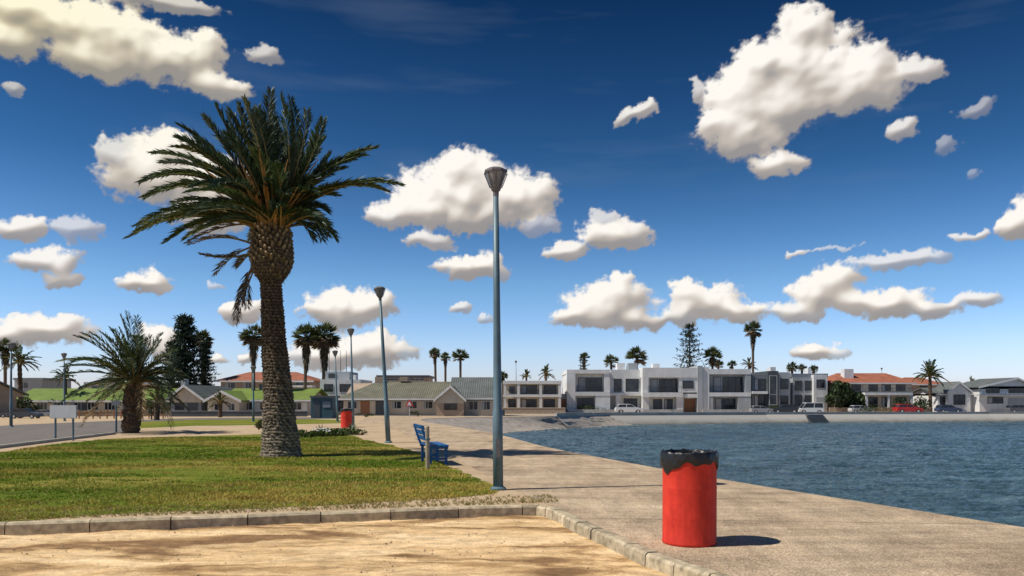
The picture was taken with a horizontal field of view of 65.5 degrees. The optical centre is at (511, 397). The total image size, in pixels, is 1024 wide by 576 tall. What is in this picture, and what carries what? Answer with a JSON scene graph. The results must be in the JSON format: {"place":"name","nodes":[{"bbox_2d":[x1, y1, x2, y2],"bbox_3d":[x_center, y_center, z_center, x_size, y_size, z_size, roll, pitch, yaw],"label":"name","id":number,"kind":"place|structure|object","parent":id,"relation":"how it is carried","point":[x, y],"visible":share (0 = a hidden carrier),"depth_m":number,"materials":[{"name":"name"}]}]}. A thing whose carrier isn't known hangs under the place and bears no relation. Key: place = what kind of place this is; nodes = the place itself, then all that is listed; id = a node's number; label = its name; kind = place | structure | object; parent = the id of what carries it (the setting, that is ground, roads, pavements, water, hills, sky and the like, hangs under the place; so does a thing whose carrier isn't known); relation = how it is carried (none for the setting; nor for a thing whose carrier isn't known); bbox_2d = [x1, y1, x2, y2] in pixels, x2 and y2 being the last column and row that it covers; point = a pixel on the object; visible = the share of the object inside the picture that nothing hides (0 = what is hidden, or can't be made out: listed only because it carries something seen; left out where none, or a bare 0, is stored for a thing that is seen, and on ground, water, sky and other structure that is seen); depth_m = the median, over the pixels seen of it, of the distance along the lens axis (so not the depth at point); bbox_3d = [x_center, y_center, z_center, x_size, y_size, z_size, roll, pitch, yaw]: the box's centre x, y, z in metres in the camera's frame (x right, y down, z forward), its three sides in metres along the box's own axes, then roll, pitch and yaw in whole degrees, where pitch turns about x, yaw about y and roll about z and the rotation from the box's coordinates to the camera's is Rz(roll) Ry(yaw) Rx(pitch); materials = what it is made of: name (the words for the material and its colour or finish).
{"place":"outdoors","nodes":[
{"label":"outdoors","id":0,"kind":"place"},
{"bbox_2d":[0,417,340,444],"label":"road","id":1,"kind":"structure","parent":0,"point":[23,433],"depth_m":38.53,"materials":[{"name":"asphalt"}]},
{"bbox_2d":[140,419,340,427],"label":"lawn","id":2,"kind":"structure","parent":0,"point":[151,424],"depth_m":52.06,"materials":[{"name":"plant"}]},
{"bbox_2d":[0,434,503,520],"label":"lawn","id":3,"kind":"structure","parent":0,"point":[182,471],"depth_m":15.13,"materials":[{"name":"plant"}]},
{"bbox_2d":[121,85,405,457],"bbox_3d":[-6.816,-3.311,21.040,6.764,9.843,5.252,0,0,37],"label":"palm tree","id":4,"kind":"object","parent":3,"relation":"on","point":[272,193],"visible":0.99,"depth_m":20.53,"materials":[{"name":"green plant"}]},
{"bbox_2d":[0,494,557,519],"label":"dry weeds","id":5,"kind":"object","parent":3,"relation":"on","point":[423,501],"visible":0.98,"depth_m":11.09,"materials":[{"name":"beige plant"}]},
{"bbox_2d":[261,427,366,437],"bbox_3d":[-7.940,1.387,31.894,4.529,0.482,2.832,0,0,-41],"label":"flower bed","id":6,"kind":"object","parent":3,"relation":"on","point":[324,432],"visible":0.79,"depth_m":31.82,"materials":[{"name":"green plant"}]},
{"bbox_2d":[425,426,429,468],"bbox_3d":[-1.823,1.100,17.237,0.104,0.980,0.104,0,0,39],"label":"concrete post","id":7,"kind":"object","parent":3,"relation":"on","point":[427,448],"visible":0.87,"depth_m":17.20,"materials":[{"name":"paint"}]},
{"bbox_2d":[413,424,448,464],"bbox_3d":[-1.919,1.081,18.678,0.638,0.910,1.500,0,0,-15],"label":"park bench","id":8,"kind":"object","parent":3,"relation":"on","point":[437,446],"visible":0.84,"depth_m":18.24,"materials":[{"name":"blue paint"}]},
{"bbox_2d":[484,166,507,490],"bbox_3d":[-0.272,-1.105,13.325,0.402,5.492,0.402,0,0,0],"label":"street lamp","id":9,"kind":"object","parent":3,"relation":"on","point":[495,177],"visible":0.96,"depth_m":13.27,"materials":[{"name":"metal"}]},
{"bbox_2d":[0,414,720,572],"bbox_3d":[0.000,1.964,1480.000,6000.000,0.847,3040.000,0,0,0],"label":"ground","id":10,"kind":"structure","parent":0,"point":[376,433],"depth_m":29.36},
{"bbox_2d":[0,337,16,383],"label":"fan palm","id":11,"kind":"object","parent":10,"relation":"on","point":[3,347],"visible":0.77,"depth_m":114.73,"materials":[{"name":"green plant"}]},
{"bbox_2d":[0,397,16,416],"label":"walls","id":12,"kind":"structure","parent":10,"relation":"on","point":[4,404],"depth_m":85.08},
{"bbox_2d":[7,342,15,426],"bbox_3d":[-26.248,-0.627,41.751,0.402,4.534,0.402,0,0,0],"label":"street lamp","id":13,"kind":"object","parent":10,"relation":"on","point":[11,345],"visible":0.91,"depth_m":41.70,"materials":[{"name":"metal"}]},
{"bbox_2d":[0,341,41,400],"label":"palm tree","id":14,"kind":"object","parent":10,"relation":"on","point":[19,361],"visible":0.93,"depth_m":94.83,"materials":[{"name":"green plant"}]},
{"bbox_2d":[8,409,43,418],"bbox_3d":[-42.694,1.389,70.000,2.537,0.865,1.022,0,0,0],"label":"parked car","id":15,"kind":"object","parent":10,"relation":"on","point":[21,413],"visible":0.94,"depth_m":69.50,"materials":[{"name":"paint"}]},
{"bbox_2d":[14,380,70,391],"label":"walls","id":16,"kind":"structure","parent":10,"relation":"on","point":[33,384],"depth_m":120.18,"materials":[{"name":"paint"}]},
{"bbox_2d":[0,432,115,448],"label":"kerb","id":17,"kind":"structure","parent":10,"relation":"on","point":[49,440],"depth_m":27.61,"materials":[{"name":"concrete"}]},
{"bbox_2d":[50,404,76,440],"bbox_3d":[-16.007,0.915,28.448,0.961,1.350,0.104,0,0,0],"label":"information sign","id":18,"kind":"object","parent":10,"relation":"on","point":[62,411],"visible":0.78,"depth_m":28.40,"materials":[{"name":"metal"}]},
{"bbox_2d":[31,402,170,410],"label":"walls","id":19,"kind":"structure","parent":10,"relation":"on","point":[101,405],"depth_m":98.00,"materials":[{"name":"beige paint"}]},
{"bbox_2d":[30,402,162,409],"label":"window frames","id":20,"kind":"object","parent":19,"relation":"attached to","point":[77,404],"visible":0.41,"depth_m":97.94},
{"bbox_2d":[23,403,182,409],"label":"glass","id":21,"kind":"object","parent":20,"relation":"attached to","point":[107,406],"visible":0.37,"depth_m":97.98,"materials":[{"name":"glass"}]},
{"bbox_2d":[17,388,177,399],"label":"roof","id":22,"kind":"structure","parent":19,"relation":"on","point":[51,393],"depth_m":100.06,"materials":[{"name":"metal"}]},
{"bbox_2d":[33,388,202,402],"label":"gable walls","id":23,"kind":"structure","parent":19,"relation":"on","point":[184,395],"depth_m":94.00,"materials":[{"name":"beige paint"}]},
{"bbox_2d":[169,385,231,399],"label":"front roof","id":24,"kind":"structure","parent":23,"relation":"on","point":[204,391],"depth_m":97.52,"materials":[{"name":"tile"}]},
{"bbox_2d":[71,410,163,418],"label":"wooden fence","id":25,"kind":"object","parent":10,"relation":"on","point":[106,415],"visible":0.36,"depth_m":69.94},
{"bbox_2d":[50,310,191,432],"bbox_3d":[-16.755,-1.079,34.932,5.524,5.655,6.072,0,0,0],"label":"palm tree","id":26,"kind":"object","parent":10,"relation":"on","point":[134,371],"visible":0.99,"depth_m":34.43,"materials":[{"name":"green plant"}]},
{"bbox_2d":[145,391,175,419],"bbox_3d":[-27.649,0.481,62.077,2.428,2.729,2.030,0,0,-38],"label":"palm tree","id":27,"kind":"object","parent":10,"relation":"on","point":[156,411],"visible":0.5,"depth_m":61.85,"materials":[{"name":"green plant"}]},
{"bbox_2d":[155,312,209,387],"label":"norfolk pine","id":28,"kind":"object","parent":10,"relation":"on","point":[184,336],"visible":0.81,"depth_m":117.30,"materials":[{"name":"green plant"}]},
{"bbox_2d":[194,340,218,385],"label":"norfolk pine","id":29,"kind":"object","parent":10,"relation":"on","point":[206,357],"visible":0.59,"depth_m":121.72,"materials":[{"name":"green plant"}]},
{"bbox_2d":[207,389,230,416],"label":"palm tree","id":30,"kind":"object","parent":10,"relation":"on","point":[220,399],"visible":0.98,"depth_m":79.86,"materials":[{"name":"green plant"}]},
{"bbox_2d":[171,411,306,416],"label":"wall","id":31,"kind":"structure","parent":10,"relation":"on","point":[224,414],"depth_m":86.00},
{"bbox_2d":[237,323,261,390],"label":"fan palm","id":32,"kind":"object","parent":10,"relation":"on","point":[253,341],"visible":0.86,"depth_m":99.52,"materials":[{"name":"green plant"}]},
{"bbox_2d":[221,381,319,389],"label":"walls","id":33,"kind":"structure","parent":10,"relation":"on","point":[315,383],"depth_m":118.00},
{"bbox_2d":[214,372,319,380],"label":"roof","id":34,"kind":"structure","parent":33,"relation":"on","point":[296,376],"depth_m":119.24,"materials":[{"name":"red tile"}]},
{"bbox_2d":[247,402,310,415],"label":"walls","id":35,"kind":"structure","parent":10,"relation":"on","point":[306,406],"depth_m":96.00,"materials":[{"name":"white paint"}]},
{"bbox_2d":[232,388,327,399],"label":"roof","id":36,"kind":"structure","parent":35,"relation":"on","point":[302,393],"depth_m":98.89,"materials":[{"name":"metal"}]},
{"bbox_2d":[291,322,319,387],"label":"fan palm","id":37,"kind":"object","parent":10,"relation":"on","point":[304,343],"visible":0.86,"depth_m":109.49,"materials":[{"name":"green plant"}]},
{"bbox_2d":[310,396,339,417],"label":"kiosk","id":38,"kind":"object","parent":10,"relation":"on","point":[323,406],"visible":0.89,"depth_m":73.00,"materials":[{"name":"blue paint"}]},
{"bbox_2d":[309,321,341,378],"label":"fan palm","id":39,"kind":"object","parent":10,"relation":"on","point":[327,340],"visible":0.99,"depth_m":109.35,"materials":[{"name":"green plant"}]},
{"bbox_2d":[340,408,351,427],"bbox_3d":[-8.536,1.045,41.069,0.612,0.982,0.611,0,0,0],"label":"litter bin","id":40,"kind":"object","parent":10,"relation":"on","point":[346,417],"visible":0.96,"depth_m":40.83,"materials":[{"name":"metal"}]},
{"bbox_2d":[320,379,371,414],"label":"walls","id":41,"kind":"structure","parent":10,"relation":"on","point":[332,381],"depth_m":105.00,"materials":[{"name":"white paint"}]},
{"bbox_2d":[347,328,354,426],"bbox_3d":[-8.615,-1.044,42.700,0.456,5.373,0.402,0,0,0],"label":"street lamp","id":42,"kind":"object","parent":10,"relation":"on","point":[350,331],"visible":0.88,"depth_m":42.65,"materials":[{"name":"metal"}]},
{"bbox_2d":[0,504,731,575],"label":"kerb","id":43,"kind":"structure","parent":10,"relation":"on","point":[644,556],"depth_m":10.14,"materials":[{"name":"concrete"}]},
{"bbox_2d":[374,286,391,442],"bbox_3d":[-4.407,-1.079,27.229,0.635,5.449,0.402,0,0,0],"label":"street lamp","id":44,"kind":"object","parent":10,"relation":"on","point":[379,291],"visible":0.94,"depth_m":27.17,"materials":[{"name":"metal"}]},
{"bbox_2d":[344,400,435,415],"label":"walls","id":45,"kind":"structure","parent":10,"relation":"on","point":[404,411],"depth_m":96.00,"materials":[{"name":"beige paint"}]},
{"bbox_2d":[340,382,450,397],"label":"roof","id":46,"kind":"structure","parent":45,"relation":"on","point":[413,390],"depth_m":98.12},
{"bbox_2d":[338,398,433,399],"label":"fascia","id":47,"kind":"structure","parent":46,"relation":"attached to","point":[388,398],"depth_m":95.26,"materials":[{"name":"white paint"}]},
{"bbox_2d":[436,403,464,415],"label":"front walls","id":48,"kind":"structure","parent":10,"relation":"on","point":[441,411],"depth_m":90.60,"materials":[{"name":"brick"}]},
{"bbox_2d":[452,348,469,376],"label":"fan palm","id":49,"kind":"object","parent":10,"relation":"on","point":[461,356],"visible":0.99,"depth_m":149.63,"materials":[{"name":"green plant"}]},
{"bbox_2d":[465,400,492,415],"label":"walls","id":50,"kind":"structure","parent":10,"relation":"on","point":[478,412],"depth_m":93.00,"materials":[{"name":"beige paint"}]},
{"bbox_2d":[436,388,464,402],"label":"gable walls","id":51,"kind":"structure","parent":50,"relation":"on","point":[450,395],"depth_m":90.50,"materials":[{"name":"beige paint"}]},
{"bbox_2d":[450,377,492,397],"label":"roof","id":52,"kind":"structure","parent":50,"relation":"on","point":[473,387],"depth_m":95.48,"materials":[{"name":"metal"}]},
{"bbox_2d":[469,401,489,409],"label":"window frames","id":53,"kind":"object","parent":50,"relation":"attached to","point":[477,404],"visible":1,"depth_m":92.94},
{"bbox_2d":[445,402,489,409],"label":"glass","id":54,"kind":"object","parent":53,"relation":"attached to","point":[486,406],"visible":1,"depth_m":92.98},
{"bbox_2d":[506,384,557,407],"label":"walls","id":55,"kind":"structure","parent":10,"relation":"on","point":[537,398],"depth_m":125.30,"materials":[{"name":"beige paint"}]},
{"bbox_2d":[508,385,555,407],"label":"window frames","id":56,"kind":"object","parent":55,"relation":"attached to","point":[531,393],"visible":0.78,"depth_m":125.24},
{"bbox_2d":[509,386,555,407],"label":"glass","id":57,"kind":"object","parent":56,"relation":"attached to","point":[549,403],"visible":0.82,"depth_m":125.28,"materials":[{"name":"glass"}]},
{"bbox_2d":[503,381,561,396],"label":"slabs","id":58,"kind":"structure","parent":55,"relation":"on","point":[532,382],"depth_m":124.00,"materials":[{"name":"white paint"}]},
{"bbox_2d":[504,384,560,407],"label":"columns","id":59,"kind":"structure","parent":10,"relation":"on","point":[540,398],"depth_m":124.05,"materials":[{"name":"white paint"}]},
{"bbox_2d":[502,408,565,413],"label":"panels","id":60,"kind":"object","parent":10,"relation":"on","point":[533,410],"visible":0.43,"depth_m":118.00,"materials":[{"name":"concrete"}]},
{"bbox_2d":[614,404,642,411],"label":"parked car","id":61,"kind":"object","parent":10,"relation":"on","point":[625,408],"visible":0.73,"depth_m":120.16,"materials":[{"name":"paint"}]},
{"bbox_2d":[624,345,647,368],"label":"fan palm","id":62,"kind":"object","parent":10,"relation":"on","point":[641,355],"visible":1,"depth_m":149.44,"materials":[{"name":"green plant"}]},
{"bbox_2d":[561,363,750,411],"bbox_3d":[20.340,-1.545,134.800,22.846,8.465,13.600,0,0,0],"label":"walls","id":63,"kind":"structure","parent":10,"relation":"on","point":[621,372],"depth_m":129.60,"materials":[{"name":"white paint"}]},
{"bbox_2d":[561,399,694,411],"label":"garage doors","id":64,"kind":"structure","parent":63,"relation":"attached to","point":[689,405],"depth_m":129.50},
{"bbox_2d":[577,377,742,408],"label":"window frames","id":65,"kind":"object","parent":63,"relation":"attached to","point":[662,391],"visible":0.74,"depth_m":129.45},
{"bbox_2d":[579,377,721,408],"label":"curtains","id":66,"kind":"object","parent":65,"relation":"attached to","point":[718,382],"visible":0.83,"depth_m":129.47,"materials":[{"name":"fabric"}]},
{"bbox_2d":[578,377,742,408],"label":"glass","id":67,"kind":"object","parent":65,"relation":"attached to","point":[731,383],"visible":0.81,"depth_m":129.48,"materials":[{"name":"glass"}]},
{"bbox_2d":[562,368,750,409],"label":"slabs","id":68,"kind":"structure","parent":10,"relation":"on","point":[602,399],"depth_m":128.00,"materials":[{"name":"white paint"}]},
{"bbox_2d":[568,409,748,412],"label":"garden wall","id":69,"kind":"structure","parent":10,"relation":"on","point":[647,410],"depth_m":125.60,"materials":[{"name":"paint"}]},
{"bbox_2d":[672,321,709,367],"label":"norfolk pine","id":70,"kind":"object","parent":10,"relation":"on","point":[690,335],"visible":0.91,"depth_m":149.64,"materials":[{"name":"green plant"}]},
{"bbox_2d":[702,345,722,368],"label":"fan palm","id":71,"kind":"object","parent":10,"relation":"on","point":[712,355],"visible":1,"depth_m":149.51,"materials":[{"name":"green plant"}]},
{"bbox_2d":[423,414,1023,523],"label":"sea wall","id":72,"kind":"structure","parent":10,"relation":"on","point":[674,419],"depth_m":109.87,"materials":[{"name":"concrete"}]},
{"bbox_2d":[555,412,1023,415],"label":"parapet wall","id":73,"kind":"structure","parent":72,"relation":"on","point":[671,413],"depth_m":108.93,"materials":[{"name":"concrete"}]},
{"bbox_2d":[743,320,762,372],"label":"fan palm","id":74,"kind":"object","parent":10,"relation":"on","point":[753,333],"visible":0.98,"depth_m":144.62,"materials":[{"name":"green plant"}]},
{"bbox_2d":[751,375,765,405],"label":"walls","id":75,"kind":"structure","parent":10,"relation":"on","point":[753,377],"depth_m":129.00,"materials":[{"name":"grey paint"}]},
{"bbox_2d":[754,379,780,406],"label":"window frames","id":76,"kind":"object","parent":75,"relation":"attached to","point":[764,390],"visible":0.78,"depth_m":128.94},
{"bbox_2d":[758,376,787,405],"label":"glass","id":77,"kind":"object","parent":76,"relation":"on","point":[773,389],"visible":0.86,"depth_m":128.78,"materials":[{"name":"glass"}]},
{"bbox_2d":[751,371,777,408],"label":"dark walls","id":78,"kind":"structure","parent":10,"relation":"on","point":[770,373],"depth_m":128.00,"materials":[{"name":"paint"}]},
{"bbox_2d":[778,372,789,404],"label":"light walls","id":79,"kind":"structure","parent":10,"relation":"on","point":[783,375],"depth_m":128.80,"materials":[{"name":"paint"}]},
{"bbox_2d":[790,377,811,407],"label":"walls","id":80,"kind":"structure","parent":10,"relation":"on","point":[793,392],"depth_m":131.00,"materials":[{"name":"paint"}]},
{"bbox_2d":[795,379,824,405],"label":"window frames","id":81,"kind":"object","parent":80,"relation":"attached to","point":[811,389],"visible":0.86,"depth_m":130.94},
{"bbox_2d":[795,380,823,405],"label":"glass","id":82,"kind":"object","parent":81,"relation":"attached to","point":[807,387],"visible":0.87,"depth_m":130.98,"materials":[{"name":"glass"}]},
{"bbox_2d":[811,375,826,411],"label":"white walls","id":83,"kind":"structure","parent":10,"relation":"on","point":[819,392],"depth_m":130.20,"materials":[{"name":"paint"}]},
{"bbox_2d":[824,380,851,407],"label":"tree","id":84,"kind":"object","parent":10,"relation":"on","point":[839,395],"visible":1,"depth_m":126.95,"materials":[{"name":"green plant"}]},
{"bbox_2d":[845,386,864,406],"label":"tree","id":85,"kind":"object","parent":10,"relation":"on","point":[858,398],"visible":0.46,"depth_m":128.58,"materials":[{"name":"green plant"}]},
{"bbox_2d":[827,383,911,411],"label":"walls","id":86,"kind":"structure","parent":10,"relation":"on","point":[893,386],"depth_m":130.00,"materials":[{"name":"beige paint"}]},
{"bbox_2d":[827,373,916,382],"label":"roof","id":87,"kind":"structure","parent":86,"relation":"on","point":[873,378],"depth_m":131.79,"materials":[{"name":"red tile"}]},
{"bbox_2d":[860,385,900,406],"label":"window frames","id":88,"kind":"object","parent":86,"relation":"attached to","point":[886,397],"visible":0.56,"depth_m":129.95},
{"bbox_2d":[848,385,904,406],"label":"glass","id":89,"kind":"object","parent":88,"relation":"attached to","point":[872,400],"visible":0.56,"depth_m":129.98,"materials":[{"name":"glass"}]},
{"bbox_2d":[829,407,930,411],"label":"garden wall","id":90,"kind":"structure","parent":10,"relation":"on","point":[845,409],"depth_m":127.00,"materials":[{"name":"brick"}]},
{"bbox_2d":[891,396,932,411],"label":"bush","id":91,"kind":"object","parent":10,"relation":"on","point":[921,403],"visible":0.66,"depth_m":125.95,"materials":[{"name":"green plant"}]},
{"bbox_2d":[912,359,952,411],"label":"palm tree","id":92,"kind":"object","parent":10,"relation":"on","point":[930,372],"visible":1,"depth_m":127.77,"materials":[{"name":"green plant"}]},
{"bbox_2d":[913,394,971,411],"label":"walls","id":93,"kind":"structure","parent":10,"relation":"on","point":[967,407],"depth_m":129.62,"materials":[{"name":"white paint"}]},
{"bbox_2d":[913,384,969,395],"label":"gable walls","id":94,"kind":"structure","parent":93,"relation":"on","point":[959,389],"depth_m":129.00,"materials":[{"name":"white paint"}]},
{"bbox_2d":[969,386,1023,411],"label":"walls","id":95,"kind":"structure","parent":10,"relation":"on","point":[979,404],"depth_m":128.00,"materials":[{"name":"white paint"}]},
{"bbox_2d":[963,377,1023,387],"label":"roof","id":96,"kind":"structure","parent":95,"relation":"on","point":[975,383],"depth_m":131.31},
{"bbox_2d":[986,388,1008,403],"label":"window frames","id":97,"kind":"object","parent":95,"relation":"attached to","point":[995,397],"visible":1,"depth_m":127.94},
{"bbox_2d":[987,388,1023,402],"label":"glass","id":98,"kind":"object","parent":97,"relation":"attached to","point":[1000,399],"visible":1,"depth_m":127.98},
{"bbox_2d":[0,0,1023,371],"bbox_3d":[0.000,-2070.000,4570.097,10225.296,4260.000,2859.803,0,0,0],"label":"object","id":99,"kind":"structure","parent":0,"point":[806,62],"depth_m":5630.13,"materials":[{"name":"white"}]},
{"bbox_2d":[421,416,631,432],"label":"beach","id":100,"kind":"structure","parent":0,"point":[510,424],"depth_m":84.10,"materials":[{"name":"sand"}]},
{"bbox_2d":[503,414,554,415],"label":"pavement","id":101,"kind":"structure","parent":0,"point":[532,415],"depth_m":96.21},
{"bbox_2d":[773,404,798,411],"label":"parked car","id":102,"kind":"object","parent":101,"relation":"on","point":[787,408],"visible":0.71,"depth_m":120.69,"materials":[{"name":"paint"}]},
{"bbox_2d":[798,403,823,411],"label":"parked van","id":103,"kind":"object","parent":101,"relation":"on","point":[811,407],"visible":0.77,"depth_m":120.29,"materials":[{"name":"paint"}]},
{"bbox_2d":[892,404,922,411],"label":"parked car","id":104,"kind":"object","parent":101,"relation":"on","point":[905,407],"visible":0.87,"depth_m":123.20,"materials":[{"name":"paint"}]},
{"bbox_2d":[358,416,1023,575],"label":"promenade","id":105,"kind":"structure","parent":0,"point":[840,537],"depth_m":9.81,"materials":[{"name":"concrete"}]},
{"bbox_2d":[660,448,718,547],"bbox_3d":[1.878,1.045,8.430,0.612,0.982,0.611,0,0,0],"label":"litter bin","id":106,"kind":"object","parent":105,"relation":"on","point":[689,498],"visible":1,"depth_m":8.19,"materials":[{"name":"metal"}]},
{"bbox_2d":[503,421,1023,526],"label":"water","id":107,"kind":"structure","parent":0,"point":[974,470],"depth_m":47.15,"materials":[{"name":"liquid"}]},
{"label":"dirt lot","id":108,"kind":"structure","parent":0,"visible":0},
{"bbox_2d":[0,515,668,575],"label":"sand surface","id":109,"kind":"object","parent":108,"relation":"on","point":[323,548],"visible":0.99,"depth_m":8.64,"materials":[{"name":"sand"}]},
{"bbox_2d":[0,461,1013,575],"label":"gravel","id":110,"kind":"structure","parent":109,"relation":"on","point":[337,542],"depth_m":9.28,"materials":[{"name":"gravel"}]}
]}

